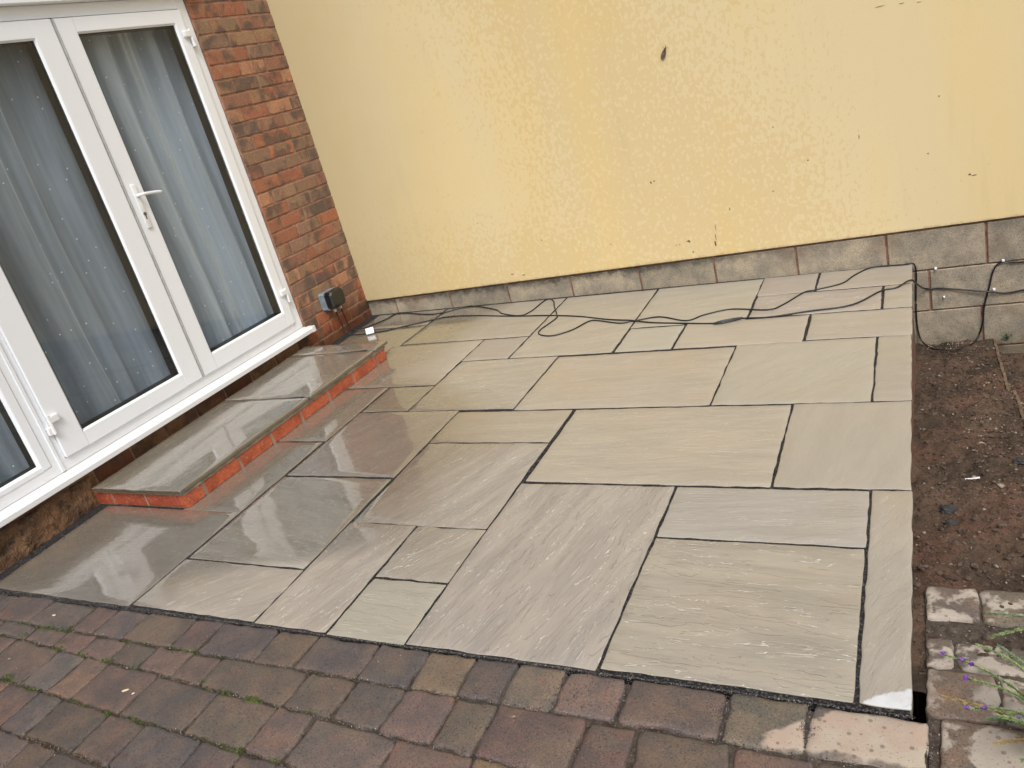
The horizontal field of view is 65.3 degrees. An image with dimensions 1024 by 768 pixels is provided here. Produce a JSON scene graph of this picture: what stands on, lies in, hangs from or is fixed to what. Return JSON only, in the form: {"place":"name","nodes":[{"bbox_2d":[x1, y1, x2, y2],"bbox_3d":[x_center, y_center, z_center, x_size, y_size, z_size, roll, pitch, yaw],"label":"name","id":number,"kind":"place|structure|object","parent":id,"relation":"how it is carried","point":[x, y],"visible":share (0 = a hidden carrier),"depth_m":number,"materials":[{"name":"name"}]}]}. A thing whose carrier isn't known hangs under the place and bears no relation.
{"place":"outdoors","nodes":[
{"label":"outdoors","id":0,"kind":"place"},
{"bbox_2d":[0,264,918,720],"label":"patio","id":1,"kind":"structure","parent":0,"point":[704,502],"depth_m":2.94,"materials":[{"name":"stone"}]},
{"bbox_2d":[93,341,386,507],"bbox_3d":[-1.368,0.170,4.296,0.692,0.151,1.646,-4,24,28],"label":"door step","id":2,"kind":"object","parent":1,"relation":"on","point":[191,464],"depth_m":4.04,"materials":[{"name":"stone"}]},
{"bbox_2d":[365,327,373,334],"bbox_3d":[-0.948,-0.354,5.328,0.054,0.039,0.029,-15,21,2],"label":"plastic tag","id":3,"kind":"object","parent":1,"relation":"on","point":[370,330],"visible":1,"depth_m":5.32,"materials":[{"name":"white plastic"}]},
{"bbox_2d":[336,279,1023,334],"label":"extension cable","id":4,"kind":"object","parent":1,"relation":"on","point":[914,281],"visible":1,"depth_m":4.15,"materials":[{"name":"black rubber"}]},
{"bbox_2d":[341,260,1023,350],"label":"power cable","id":5,"kind":"object","parent":1,"relation":"on","point":[996,265],"visible":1,"depth_m":4.22,"materials":[{"name":"black rubber"}]},
{"bbox_2d":[713,317,742,323],"bbox_3d":[1.086,-0.319,4.015,0.148,0.018,0.023,-12,21,9],"label":"taped connector","id":6,"kind":"object","parent":1,"relation":"on","point":[727,320],"visible":1,"depth_m":4.01,"materials":[{"name":"grey plastic"}]},
{"bbox_2d":[0,595,929,767],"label":"block paving","id":7,"kind":"structure","parent":0,"point":[528,737],"depth_m":2.15,"materials":[{"name":"brown brick"}]},
{"bbox_2d":[1,620,314,763],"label":"joint moss","id":8,"kind":"object","parent":7,"relation":"on","point":[104,662],"visible":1,"depth_m":2.56,"materials":[{"name":"plant"}]},
{"bbox_2d":[0,621,451,767],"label":"brown moss","id":9,"kind":"object","parent":7,"relation":"on","point":[50,746],"visible":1,"depth_m":2.31,"materials":[{"name":"brown plant"}]},
{"bbox_2d":[0,505,934,767],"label":"kiln grit","id":10,"kind":"object","parent":7,"relation":"on","point":[602,674],"visible":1,"depth_m":2.16,"materials":[{"name":"black sand"}]},
{"bbox_2d":[1,606,1022,767],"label":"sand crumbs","id":11,"kind":"object","parent":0,"point":[466,695],"visible":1,"depth_m":2.14,"materials":[{"name":"beige sand"}]},
{"bbox_2d":[918,692,927,732],"bbox_3d":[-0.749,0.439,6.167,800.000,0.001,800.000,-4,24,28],"label":"ground","id":12,"kind":"structure","parent":0,"point":[921,708],"depth_m":2.84,"materials":[{"name":"black"}]},
{"bbox_2d":[0,0,371,572],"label":"brick house","id":13,"kind":"structure","parent":12,"relation":"on","point":[60,454],"depth_m":4.73,"materials":[{"name":"red brick"}]},
{"bbox_2d":[0,370,50,496],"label":"window","id":14,"kind":"structure","parent":13,"relation":"in","point":[15,419],"depth_m":3.55,"materials":[{"name":"white plastic"}]},
{"bbox_2d":[0,50,153,412],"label":"voile curtain","id":15,"kind":"object","parent":13,"relation":"hanging from","point":[47,260],"visible":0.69,"depth_m":3.88,"materials":[{"name":"fabric"}]},
{"bbox_2d":[0,19,201,456],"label":"door leaf","id":16,"kind":"structure","parent":13,"relation":"in","point":[41,41],"depth_m":3.87,"materials":[{"name":"white plastic"}]},
{"bbox_2d":[50,10,294,375],"bbox_3d":[-1.775,-1.060,4.433,0.131,1.864,0.846,-4,24,28],"label":"door leaf","id":17,"kind":"structure","parent":13,"relation":"in","point":[69,30],"depth_m":4.37,"materials":[{"name":"white plastic"}]},
{"bbox_2d":[80,29,272,347],"bbox_3d":[-1.904,-1.038,4.505,0.084,1.920,0.902,-4,24,28],"label":"voile curtain","id":18,"kind":"object","parent":13,"relation":"hanging from","point":[190,186],"visible":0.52,"depth_m":4.56,"materials":[{"name":"fabric"}]},
{"bbox_2d":[318,287,345,311],"bbox_3d":[-1.194,-0.558,5.342,0.099,0.144,0.148,-4,24,28],"label":"outdoor socket","id":19,"kind":"object","parent":13,"relation":"attached to","point":[333,298],"visible":1,"depth_m":5.29,"materials":[{"name":"grey plastic"}]},
{"bbox_2d":[267,0,1023,353],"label":"boundary wall","id":20,"kind":"structure","parent":12,"relation":"on","point":[475,152],"depth_m":4.39,"materials":[{"name":"beige paint"}]},
{"bbox_2d":[661,46,665,58],"bbox_3d":[0.796,-1.743,4.195,0.031,0.070,0.006,23,34,14],"label":"withered leaf","id":21,"kind":"object","parent":20,"relation":"attached to","point":[663,54],"visible":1,"depth_m":4.20,"materials":[{"name":"brown plant"}]},
{"bbox_2d":[911,338,1023,692],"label":"soil","id":22,"kind":"structure","parent":0,"point":[919,661],"depth_m":2.70,"materials":[{"name":"brown soil"}]},
{"bbox_2d":[939,504,956,514],"bbox_3d":[1.378,0.396,2.524,0.052,0.027,0.041,-4,24,28],"label":"slate lump","id":23,"kind":"object","parent":22,"relation":"on","point":[948,509],"visible":1,"depth_m":2.52,"materials":[{"name":"grey stone"}]},
{"bbox_2d":[944,519,959,524],"bbox_3d":[1.346,0.425,2.445,0.041,0.016,0.033,-4,24,28],"label":"slate lump","id":24,"kind":"object","parent":22,"relation":"on","point":[951,521],"visible":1,"depth_m":2.44,"materials":[{"name":"grey stone"}]},
{"bbox_2d":[927,340,1007,558],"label":"pale crumbs","id":25,"kind":"object","parent":22,"relation":"on","point":[950,348],"visible":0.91,"depth_m":4.19,"materials":[{"name":"beige stone"}]},
{"bbox_2d":[999,334,1011,341],"bbox_3d":[2.521,-0.236,4.089,0.068,0.050,0.046,-4,24,28],"label":"wall weed","id":26,"kind":"object","parent":22,"relation":"on","point":[1006,337],"depth_m":4.09,"materials":[{"name":"green plant"}]},
{"bbox_2d":[993,339,1023,420],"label":"timber edging","id":27,"kind":"object","parent":22,"relation":"on","point":[1007,384],"visible":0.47,"depth_m":3.60,"materials":[{"name":"brown wood"}]},
{"bbox_2d":[1012,457,1023,464],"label":"slate lump","id":28,"kind":"object","parent":22,"relation":"on","point":[1018,460],"visible":1,"depth_m":2.76,"materials":[{"name":"grey stone"}]},
{"bbox_2d":[924,586,1023,767],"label":"garden path","id":29,"kind":"structure","parent":0,"point":[966,738],"depth_m":1.78,"materials":[{"name":"beige stone"}]},
{"bbox_2d":[939,643,1023,762],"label":"flowering plant","id":30,"kind":"object","parent":29,"relation":"on","point":[1010,718],"visible":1,"depth_m":1.59,"materials":[{"name":"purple plant"}]},
{"bbox_2d":[986,611,1023,638],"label":"flowering plant","id":31,"kind":"object","parent":29,"relation":"on","point":[1008,631],"visible":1,"depth_m":1.78,"materials":[{"name":"green plant"}]}
]}

